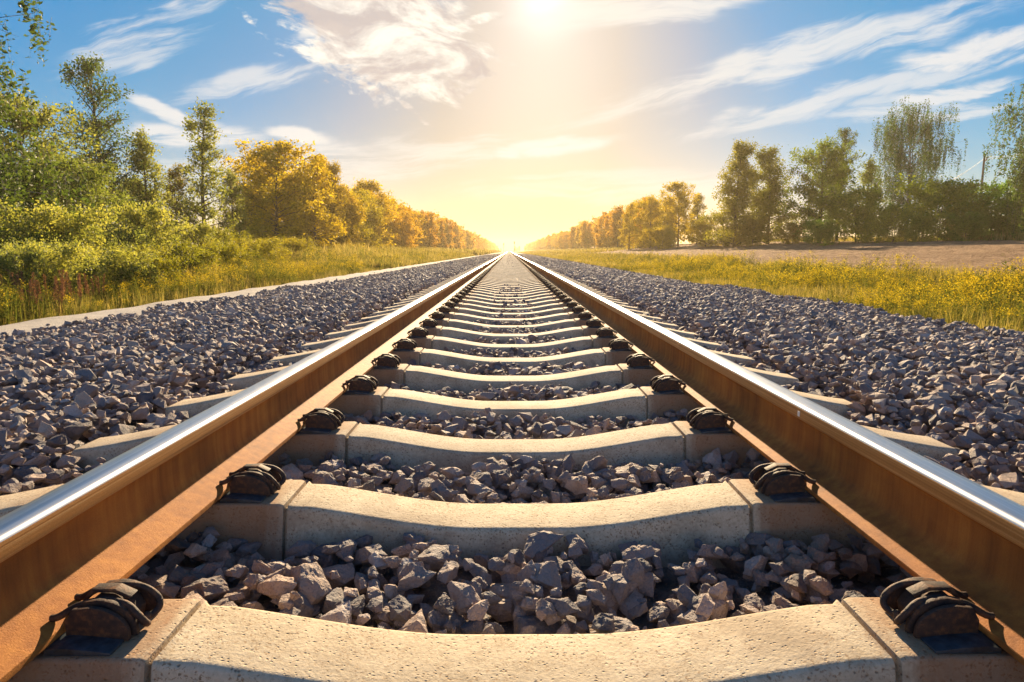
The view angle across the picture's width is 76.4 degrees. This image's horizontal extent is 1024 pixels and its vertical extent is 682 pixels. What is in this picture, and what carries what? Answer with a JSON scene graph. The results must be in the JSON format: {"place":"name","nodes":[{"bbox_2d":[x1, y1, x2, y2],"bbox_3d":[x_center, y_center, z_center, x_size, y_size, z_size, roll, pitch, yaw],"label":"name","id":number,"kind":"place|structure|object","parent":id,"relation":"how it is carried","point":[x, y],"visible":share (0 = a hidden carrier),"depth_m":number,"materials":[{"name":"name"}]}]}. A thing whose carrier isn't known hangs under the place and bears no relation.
{"place":"outdoors","nodes":[
{"label":"outdoors","id":0,"kind":"place"},
{"bbox_2d":[0,252,500,335],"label":"path","id":1,"kind":"structure","parent":0,"point":[56,321],"depth_m":9.29,"materials":[{"name":"beige concrete"}]},
{"bbox_2d":[0,229,1023,331],"bbox_3d":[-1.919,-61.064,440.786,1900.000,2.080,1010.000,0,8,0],"label":"ground","id":2,"kind":"structure","parent":0,"point":[501,251],"depth_m":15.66,"materials":[{"name":"green plant"}]},
{"bbox_2d":[0,239,52,299],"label":"leafy shrub","id":3,"kind":"object","parent":2,"relation":"on","point":[9,261],"visible":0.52,"depth_m":9.36,"materials":[{"name":"green plant"}]},
{"bbox_2d":[19,279,43,320],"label":"dock plant","id":4,"kind":"object","parent":2,"relation":"on","point":[35,290],"visible":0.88,"depth_m":8.13,"materials":[{"name":"brown plant"}]},
{"bbox_2d":[0,154,64,242],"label":"broadleaf tree","id":5,"kind":"object","parent":2,"relation":"on","point":[37,180],"visible":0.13,"depth_m":19.30,"materials":[{"name":"green plant"}]},
{"bbox_2d":[1,232,65,286],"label":"leafy shrub","id":6,"kind":"object","parent":2,"relation":"on","point":[16,244],"visible":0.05,"depth_m":11.35,"materials":[{"name":"green plant"}]},
{"bbox_2d":[0,226,72,251],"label":"leafy shrub","id":7,"kind":"object","parent":2,"relation":"on","point":[36,238],"visible":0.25,"depth_m":12.67,"materials":[{"name":"green plant"}]},
{"bbox_2d":[0,0,97,236],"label":"overhanging tree","id":8,"kind":"object","parent":2,"relation":"on","point":[19,194],"visible":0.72,"depth_m":15.55,"materials":[{"name":"green plant"}]},
{"bbox_2d":[0,233,104,305],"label":"leafy shrub","id":9,"kind":"object","parent":2,"relation":"on","point":[67,255],"visible":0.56,"depth_m":9.73,"materials":[{"name":"green plant"}]},
{"bbox_2d":[53,278,65,315],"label":"dock plant","id":10,"kind":"object","parent":2,"relation":"on","point":[61,295],"visible":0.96,"depth_m":8.41,"materials":[{"name":"brown plant"}]},
{"bbox_2d":[0,191,121,264],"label":"leafy shrub","id":11,"kind":"object","parent":2,"relation":"on","point":[75,226],"visible":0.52,"depth_m":13.56,"materials":[{"name":"green plant"}]},
{"bbox_2d":[0,83,135,220],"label":"broadleaf tree","id":12,"kind":"object","parent":2,"relation":"on","point":[44,118],"visible":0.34,"depth_m":24.09,"materials":[{"name":"green plant"}]},
{"bbox_2d":[19,128,130,225],"bbox_3d":[-22.690,-7.143,32.445,6.768,6.681,6.168,5,9,30],"label":"broadleaf tree","id":13,"kind":"object","parent":2,"relation":"on","point":[79,156],"visible":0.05,"depth_m":31.92,"materials":[{"name":"green plant"}]},
{"bbox_2d":[15,150,145,250],"bbox_3d":[-13.884,-4.134,21.055,4.181,3.963,4.573,-5,9,-33],"label":"broadleaf tree","id":14,"kind":"object","parent":2,"relation":"on","point":[93,177],"visible":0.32,"depth_m":20.64,"materials":[{"name":"green plant"}]},
{"bbox_2d":[49,260,112,299],"bbox_3d":[-6.965,-0.912,10.523,0.937,0.890,0.906,-2,8,-14],"label":"leafy shrub","id":15,"kind":"object","parent":2,"relation":"on","point":[95,270],"visible":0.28,"depth_m":10.51,"materials":[{"name":"green plant"}]},
{"bbox_2d":[55,51,154,230],"bbox_3d":[-19.346,-8.309,29.994,5.141,9.684,4.522,3,8,18],"label":"birch tree","id":16,"kind":"object","parent":2,"relation":"on","point":[90,67],"visible":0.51,"depth_m":29.33,"materials":[{"name":"green plant"}]},
{"bbox_2d":[84,234,134,262],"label":"leafy shrub","id":17,"kind":"object","parent":2,"relation":"on","point":[111,242],"visible":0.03,"depth_m":14.76,"materials":[{"name":"green plant"}]},
{"bbox_2d":[73,240,168,293],"bbox_3d":[-7.002,-1.195,11.475,1.867,1.180,1.749,5,9,33],"label":"leafy shrub","id":18,"kind":"object","parent":2,"relation":"on","point":[112,260],"visible":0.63,"depth_m":11.30,"materials":[{"name":"green plant"}]},
{"bbox_2d":[88,223,158,257],"bbox_3d":[-9.775,-2.174,16.243,2.019,1.686,2.087,6,10,38],"label":"leafy shrub","id":19,"kind":"object","parent":2,"relation":"on","point":[140,235],"visible":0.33,"depth_m":16.16,"materials":[{"name":"green plant"}]},
{"bbox_2d":[83,192,197,255],"bbox_3d":[-10.179,-2.789,17.814,2.854,2.431,2.448,-2,8,-13],"label":"leafy shrub","id":20,"kind":"object","parent":2,"relation":"on","point":[154,215],"visible":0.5,"depth_m":17.47,"materials":[{"name":"green plant"}]},
{"bbox_2d":[91,172,193,239],"bbox_3d":[-20.628,-6.687,35.376,5.808,5.033,5.310,5,9,30],"label":"shrub","id":21,"kind":"object","parent":2,"relation":"on","point":[136,197],"visible":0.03,"depth_m":34.97,"materials":[{"name":"green plant"}]},
{"bbox_2d":[117,124,178,249],"bbox_3d":[-17.934,-7.120,32.028,3.000,6.764,2.554,3,9,23],"label":"broadleaf tree","id":22,"kind":"object","parent":2,"relation":"on","point":[146,148],"visible":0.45,"depth_m":31.75,"materials":[{"name":"green plant"}]},
{"bbox_2d":[118,249,197,290],"bbox_3d":[-6.666,-1.175,11.911,1.236,0.995,1.268,3,8,21],"label":"leafy shrub","id":23,"kind":"object","parent":2,"relation":"on","point":[165,266],"visible":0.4,"depth_m":11.92,"materials":[{"name":"green plant"}]},
{"bbox_2d":[160,162,196,236],"bbox_3d":[-18.142,-7.016,35.495,2.098,5.556,2.464,0,8,-1],"label":"broadleaf tree","id":24,"kind":"object","parent":2,"relation":"on","point":[180,184],"visible":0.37,"depth_m":35.04,"materials":[{"name":"green plant"}]},
{"bbox_2d":[133,238,226,280],"bbox_3d":[-7.499,-1.751,14.881,1.904,1.283,2.032,-3,8,-19],"label":"leafy shrub","id":25,"kind":"object","parent":2,"relation":"on","point":[185,251],"visible":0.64,"depth_m":14.51,"materials":[{"name":"green plant"}]},
{"bbox_2d":[148,219,227,255],"bbox_3d":[-10.803,-3.161,21.668,2.467,1.993,2.387,-2,8,-14],"label":"leafy shrub","id":26,"kind":"object","parent":2,"relation":"on","point":[199,233],"visible":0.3,"depth_m":21.53,"materials":[{"name":"green plant"}]},
{"bbox_2d":[166,97,242,236],"bbox_3d":[-14.944,-7.520,31.006,3.698,7.858,3.719,-2,8,-12],"label":"broadleaf tree","id":27,"kind":"object","parent":2,"relation":"on","point":[204,148],"visible":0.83,"depth_m":30.72,"materials":[{"name":"green plant"}]},
{"bbox_2d":[188,225,236,249],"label":"leafy shrub","id":28,"kind":"object","parent":2,"relation":"on","point":[225,235],"visible":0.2,"depth_m":24.57,"materials":[{"name":"green plant"}]},
{"bbox_2d":[202,238,264,269],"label":"leafy shrub","id":29,"kind":"object","parent":2,"relation":"on","point":[231,249],"visible":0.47,"depth_m":18.23,"materials":[{"name":"green plant"}]},
{"bbox_2d":[215,171,254,238],"bbox_3d":[-15.727,-6.983,36.508,2.341,5.279,1.993,5,9,31],"label":"broadleaf tree","id":30,"kind":"object","parent":2,"relation":"on","point":[235,193],"visible":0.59,"depth_m":36.22,"materials":[{"name":"green plant"}]},
{"bbox_2d":[220,180,281,241],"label":"broadleaf tree","id":31,"kind":"object","parent":2,"relation":"on","point":[248,195],"visible":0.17,"depth_m":47.45,"materials":[{"name":"green plant"}]},
{"bbox_2d":[216,143,301,236],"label":"tree","id":32,"kind":"object","parent":2,"relation":"on","point":[249,174],"visible":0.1,"depth_m":54.14,"materials":[{"name":"yellow plant"}]},
{"bbox_2d":[231,234,291,263],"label":"leafy shrub","id":33,"kind":"object","parent":2,"relation":"on","point":[274,244],"visible":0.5,"depth_m":24.49,"materials":[{"name":"green plant"}]},
{"bbox_2d":[223,138,332,244],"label":"broadleaf tree","id":34,"kind":"object","parent":2,"relation":"on","point":[271,169],"visible":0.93,"depth_m":44.96,"materials":[{"name":"yellow plant"}]},
{"bbox_2d":[263,235,322,254],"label":"leafy shrub","id":35,"kind":"object","parent":2,"relation":"on","point":[293,243],"visible":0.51,"depth_m":32.26,"materials":[{"name":"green plant"}]},
{"bbox_2d":[265,171,330,247],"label":"tree","id":36,"kind":"object","parent":2,"relation":"on","point":[290,210],"visible":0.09,"depth_m":51.73,"materials":[{"name":"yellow plant"}]},
{"bbox_2d":[289,155,349,248],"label":"broadleaf tree","id":37,"kind":"object","parent":2,"relation":"on","point":[313,229],"visible":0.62,"depth_m":48.89,"materials":[{"name":"yellow plant"}]},
{"bbox_2d":[301,157,352,246],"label":"tree","id":38,"kind":"object","parent":2,"relation":"on","point":[343,217],"visible":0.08,"depth_m":54.93,"materials":[{"name":"yellow plant"}]},
{"bbox_2d":[307,159,362,247],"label":"tree","id":39,"kind":"object","parent":2,"relation":"on","point":[334,167],"visible":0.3,"depth_m":55.93,"materials":[{"name":"yellow plant"}]},
{"bbox_2d":[321,183,368,245],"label":"tree","id":40,"kind":"object","parent":2,"relation":"on","point":[352,201],"visible":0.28,"depth_m":60.00,"materials":[{"name":"yellow plant"}]},
{"bbox_2d":[328,188,376,245],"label":"tree","id":41,"kind":"object","parent":2,"relation":"on","point":[365,228],"visible":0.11,"depth_m":61.89,"materials":[{"name":"yellow plant"}]},
{"bbox_2d":[341,192,377,246],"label":"tree","id":42,"kind":"object","parent":2,"relation":"on","point":[370,242],"visible":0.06,"depth_m":65.19,"materials":[{"name":"yellow plant"}]},
{"bbox_2d":[351,188,385,247],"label":"tree","id":43,"kind":"object","parent":2,"relation":"on","point":[372,214],"visible":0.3,"depth_m":69.42,"materials":[{"name":"yellow plant"}]},
{"bbox_2d":[349,177,401,247],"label":"tree","id":44,"kind":"object","parent":2,"relation":"on","point":[366,185],"visible":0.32,"depth_m":76.40,"materials":[{"name":"yellow plant"}]},
{"bbox_2d":[373,195,407,246],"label":"tree","id":45,"kind":"object","parent":2,"relation":"on","point":[393,223],"visible":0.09,"depth_m":83.80,"materials":[{"name":"orange plant"}]},
{"bbox_2d":[389,204,408,247],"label":"tree","id":46,"kind":"object","parent":2,"relation":"on","point":[397,232],"visible":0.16,"depth_m":88.48,"materials":[{"name":"yellow plant"}]},
{"bbox_2d":[395,205,416,248],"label":"tree","id":47,"kind":"object","parent":2,"relation":"on","point":[408,227],"visible":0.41,"depth_m":92.10,"materials":[{"name":"yellow plant"}]},
{"bbox_2d":[409,206,427,246],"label":"tree","id":48,"kind":"object","parent":2,"relation":"on","point":[414,214],"visible":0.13,"depth_m":105.77,"materials":[{"name":"yellow plant"}]},
{"bbox_2d":[419,213,437,248],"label":"tree","id":49,"kind":"object","parent":2,"relation":"on","point":[431,236],"visible":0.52,"depth_m":119.05,"materials":[{"name":"orange plant"}]},
{"bbox_2d":[435,219,448,247],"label":"tree","id":50,"kind":"object","parent":2,"relation":"on","point":[442,234],"visible":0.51,"depth_m":147.16,"materials":[{"name":"orange plant"}]},
{"bbox_2d":[0,251,1023,633],"bbox_3d":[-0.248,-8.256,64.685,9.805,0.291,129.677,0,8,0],"label":"ballast gravel","id":51,"kind":"structure","parent":2,"relation":"on","point":[964,382],"depth_m":2.48,"materials":[{"name":"grey gravel"}]},
{"bbox_2d":[419,284,599,294],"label":"railway sleeper","id":52,"kind":"object","parent":51,"relation":"on","point":[532,291],"visible":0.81,"depth_m":10.50,"materials":[{"name":"concrete"}]},
{"bbox_2d":[300,327,719,356],"bbox_3d":[0.002,0.055,4.637,2.960,0.308,0.284,0,8,0],"label":"railway sleeper","id":53,"kind":"object","parent":51,"relation":"on","point":[601,338],"visible":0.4,"depth_m":4.55,"materials":[{"name":"concrete"}]},
{"bbox_2d":[372,301,647,316],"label":"railway sleeper","id":54,"kind":"object","parent":51,"relation":"on","point":[455,309],"visible":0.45,"depth_m":6.93,"materials":[{"name":"concrete"}]},
{"bbox_2d":[165,375,855,430],"bbox_3d":[0.010,0.302,2.854,2.960,0.308,0.284,0,8,0],"label":"railway sleeper","id":55,"kind":"object","parent":51,"relation":"on","point":[362,395],"visible":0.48,"depth_m":2.77,"materials":[{"name":"concrete"}]},
{"bbox_2d":[0,252,506,681],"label":"rail","id":56,"kind":"object","parent":55,"relation":"on","point":[127,514],"visible":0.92,"depth_m":1.35,"materials":[{"name":"metal"}]},
{"bbox_2d":[383,297,637,311],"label":"railway sleeper","id":57,"kind":"object","parent":51,"relation":"on","point":[456,301],"visible":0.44,"depth_m":7.52,"materials":[{"name":"concrete"}]},
{"bbox_2d":[401,291,619,302],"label":"railway sleeper","id":58,"kind":"object","parent":51,"relation":"on","point":[557,294],"visible":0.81,"depth_m":8.71,"materials":[{"name":"concrete"}]},
{"bbox_2d":[407,288,613,299],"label":"railway sleeper","id":59,"kind":"object","parent":51,"relation":"on","point":[554,291],"visible":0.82,"depth_m":9.31,"materials":[{"name":"concrete"}]},
{"bbox_2d":[425,282,595,291],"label":"railway sleeper","id":60,"kind":"object","parent":51,"relation":"on","point":[530,289],"visible":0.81,"depth_m":11.09,"materials":[{"name":"concrete"}]},
{"bbox_2d":[324,318,697,343],"bbox_3d":[-0.001,-0.028,5.232,2.960,0.308,0.284,0,8,0],"label":"railway sleeper","id":61,"kind":"object","parent":51,"relation":"on","point":[592,326],"visible":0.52,"depth_m":5.14,"materials":[{"name":"concrete"}]},
{"bbox_2d":[394,294,627,307],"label":"railway sleeper","id":62,"kind":"object","parent":51,"relation":"on","point":[561,297],"visible":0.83,"depth_m":8.12,"materials":[{"name":"concrete"}]},
{"bbox_2d":[416,286,605,296],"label":"railway sleeper","id":63,"kind":"object","parent":51,"relation":"on","point":[549,291],"visible":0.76,"depth_m":9.90,"materials":[{"name":"concrete"}]},
{"bbox_2d":[511,252,1023,664],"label":"rail","id":64,"kind":"object","parent":63,"relation":"on","point":[913,514],"visible":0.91,"depth_m":1.42,"materials":[{"name":"metal"}]},
{"bbox_2d":[344,311,678,332],"bbox_3d":[-0.003,-0.110,5.826,2.960,0.308,0.284,0,8,0],"label":"railway sleeper","id":65,"kind":"object","parent":51,"relation":"on","point":[580,321],"visible":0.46,"depth_m":5.74,"materials":[{"name":"concrete"}]},
{"bbox_2d":[361,306,661,324],"bbox_3d":[-0.006,-0.192,6.420,2.960,0.308,0.284,0,8,0],"label":"railway sleeper","id":66,"kind":"object","parent":51,"relation":"on","point":[573,314],"visible":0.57,"depth_m":6.33,"materials":[{"name":"concrete"}]},
{"bbox_2d":[0,462,1023,568],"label":"railway sleeper","id":67,"kind":"object","parent":51,"relation":"on","point":[273,511],"visible":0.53,"depth_m":1.58,"materials":[{"name":"concrete"}]},
{"bbox_2d":[269,338,754,373],"bbox_3d":[0.005,0.137,4.043,2.960,0.308,0.284,0,8,0],"label":"railway sleeper","id":68,"kind":"object","parent":51,"relation":"on","point":[617,351],"visible":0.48,"depth_m":3.95,"materials":[{"name":"concrete"}]},
{"bbox_2d":[226,353,798,396],"bbox_3d":[0.007,0.219,3.449,2.960,0.308,0.284,0,8,0],"label":"railway sleeper","id":69,"kind":"object","parent":51,"relation":"on","point":[636,369],"visible":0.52,"depth_m":3.36,"materials":[{"name":"concrete"}]},
{"bbox_2d":[71,407,958,480],"bbox_3d":[0.013,0.384,2.260,2.960,0.308,0.284,0,8,0],"label":"railway sleeper","id":70,"kind":"object","parent":51,"relation":"on","point":[699,433],"visible":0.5,"depth_m":2.17,"materials":[{"name":"concrete"}]},
{"bbox_2d":[7,577,1023,681],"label":"railway sleeper","id":71,"kind":"object","parent":51,"relation":"on","point":[918,629],"visible":0.95,"depth_m":1.03,"materials":[{"name":"concrete"}]},
{"bbox_2d":[0,240,1023,326],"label":"wildflower blossoms","id":72,"kind":"object","parent":2,"relation":"on","point":[846,281],"visible":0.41,"depth_m":12.48,"materials":[{"name":"yellow plant"}]},
{"bbox_2d":[582,222,594,247],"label":"tree","id":73,"kind":"object","parent":2,"relation":"on","point":[589,240],"visible":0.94,"depth_m":178.37,"materials":[{"name":"yellow plant"}]},
{"bbox_2d":[592,216,604,246],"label":"tree","id":74,"kind":"object","parent":2,"relation":"on","point":[598,230],"visible":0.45,"depth_m":154.49,"materials":[{"name":"yellow plant"}]},
{"bbox_2d":[600,213,610,246],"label":"tree","id":75,"kind":"object","parent":2,"relation":"on","point":[606,226],"visible":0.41,"depth_m":145.02,"materials":[{"name":"yellow plant"}]},
{"bbox_2d":[605,205,623,246],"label":"tree","id":76,"kind":"object","parent":2,"relation":"on","point":[617,214],"visible":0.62,"depth_m":130.59,"materials":[{"name":"yellow plant"}]},
{"bbox_2d":[618,201,641,249],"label":"broadleaf tree","id":77,"kind":"object","parent":2,"relation":"on","point":[625,215],"visible":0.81,"depth_m":95.44,"materials":[{"name":"yellow plant"}]},
{"bbox_2d":[627,194,666,248],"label":"broadleaf tree","id":78,"kind":"object","parent":2,"relation":"on","point":[650,222],"visible":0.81,"depth_m":90.09,"materials":[{"name":"yellow plant"}]},
{"bbox_2d":[642,224,677,248],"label":"field shrub","id":79,"kind":"object","parent":2,"relation":"on","point":[660,236],"visible":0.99,"depth_m":78.41,"materials":[{"name":"yellow plant"}]},
{"bbox_2d":[656,179,700,246],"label":"broadleaf tree","id":80,"kind":"object","parent":2,"relation":"on","point":[681,205],"visible":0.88,"depth_m":82.28,"materials":[{"name":"yellow plant"}]},
{"bbox_2d":[686,192,707,243],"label":"broadleaf tree","id":81,"kind":"object","parent":2,"relation":"on","point":[696,208],"visible":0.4,"depth_m":86.19,"materials":[{"name":"yellow plant"}]},
{"bbox_2d":[684,218,725,246],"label":"field shrub","id":82,"kind":"object","parent":2,"relation":"on","point":[704,226],"visible":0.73,"depth_m":68.84,"materials":[{"name":"green plant"}]},
{"bbox_2d":[697,136,773,246],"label":"broadleaf tree","id":83,"kind":"object","parent":2,"relation":"on","point":[734,206],"visible":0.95,"depth_m":60.06,"materials":[{"name":"green plant"}]},
{"bbox_2d":[733,215,775,246],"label":"field shrub","id":84,"kind":"object","parent":2,"relation":"on","point":[757,226],"visible":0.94,"depth_m":58.80,"materials":[{"name":"green plant"}]},
{"bbox_2d":[733,144,802,243],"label":"broadleaf tree","id":85,"kind":"object","parent":2,"relation":"on","point":[773,185],"visible":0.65,"depth_m":61.15,"materials":[{"name":"green plant"}]},
{"bbox_2d":[777,221,805,243],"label":"field shrub","id":86,"kind":"object","parent":2,"relation":"on","point":[790,230],"visible":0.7,"depth_m":57.22,"materials":[{"name":"green plant"}]},
{"bbox_2d":[773,133,866,242],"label":"broadleaf tree","id":87,"kind":"object","parent":2,"relation":"on","point":[842,171],"visible":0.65,"depth_m":53.29,"materials":[{"name":"green plant"}]},
{"bbox_2d":[800,217,839,245],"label":"field shrub","id":88,"kind":"object","parent":2,"relation":"on","point":[825,227],"visible":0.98,"depth_m":47.14,"materials":[{"name":"green plant"}]},
{"bbox_2d":[815,127,872,240],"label":"birch tree","id":89,"kind":"object","parent":2,"relation":"on","point":[846,135],"visible":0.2,"depth_m":56.25,"materials":[{"name":"green plant"}]},
{"bbox_2d":[800,182,891,242],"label":"field shrub","id":90,"kind":"object","parent":2,"relation":"on","point":[848,201],"visible":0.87,"depth_m":48.77,"materials":[{"name":"green plant"}]},
{"bbox_2d":[850,154,886,237],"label":"broadleaf tree","id":91,"kind":"object","parent":2,"relation":"on","point":[863,179],"visible":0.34,"depth_m":58.15,"materials":[{"name":"green plant"}]},
{"bbox_2d":[864,201,936,242],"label":"field shrub","id":92,"kind":"object","parent":2,"relation":"on","point":[888,213],"visible":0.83,"depth_m":45.01,"materials":[{"name":"green plant"}]},
{"bbox_2d":[863,95,967,240],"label":"birch tree","id":93,"kind":"object","parent":2,"relation":"on","point":[926,155],"visible":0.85,"depth_m":50.75,"materials":[{"name":"green plant"}]},
{"bbox_2d":[890,173,996,240],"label":"field shrub","id":94,"kind":"object","parent":2,"relation":"on","point":[947,188],"visible":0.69,"depth_m":44.64,"materials":[{"name":"green plant"}]},
{"bbox_2d":[920,176,1011,235],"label":"field shrub","id":95,"kind":"object","parent":2,"relation":"on","point":[1000,189],"visible":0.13,"depth_m":46.26,"materials":[{"name":"green plant"}]},
{"bbox_2d":[942,210,991,240],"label":"field shrub","id":96,"kind":"object","parent":2,"relation":"on","point":[963,223],"visible":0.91,"depth_m":41.31,"materials":[{"name":"green plant"}]},
{"bbox_2d":[964,190,1023,240],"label":"field shrub","id":97,"kind":"object","parent":2,"relation":"on","point":[995,224],"visible":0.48,"depth_m":43.25,"materials":[{"name":"green plant"}]},
{"bbox_2d":[982,84,1023,236],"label":"birch tree","id":98,"kind":"object","parent":2,"relation":"on","point":[1018,173],"visible":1,"depth_m":35.94,"materials":[{"name":"green plant"}]},
{"bbox_2d":[987,175,1023,239],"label":"field shrub","id":99,"kind":"object","parent":2,"relation":"on","point":[1004,216],"visible":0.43,"depth_m":42.00,"materials":[{"name":"green plant"}]},
{"bbox_2d":[0,0,1023,251],"label":"sky","id":100,"kind":"structure","parent":0,"point":[519,121],"materials":[{"name":"blue"}]},
{"bbox_2d":[586,240,1023,274],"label":"field","id":101,"kind":"structure","parent":0,"point":[982,253],"depth_m":31.71,"materials":[{"name":"soil"}]},
{"bbox_2d":[898,212,947,241],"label":"field shrub","id":102,"kind":"object","parent":101,"relation":"on","point":[921,222],"visible":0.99,"depth_m":42.22,"materials":[{"name":"green plant"}]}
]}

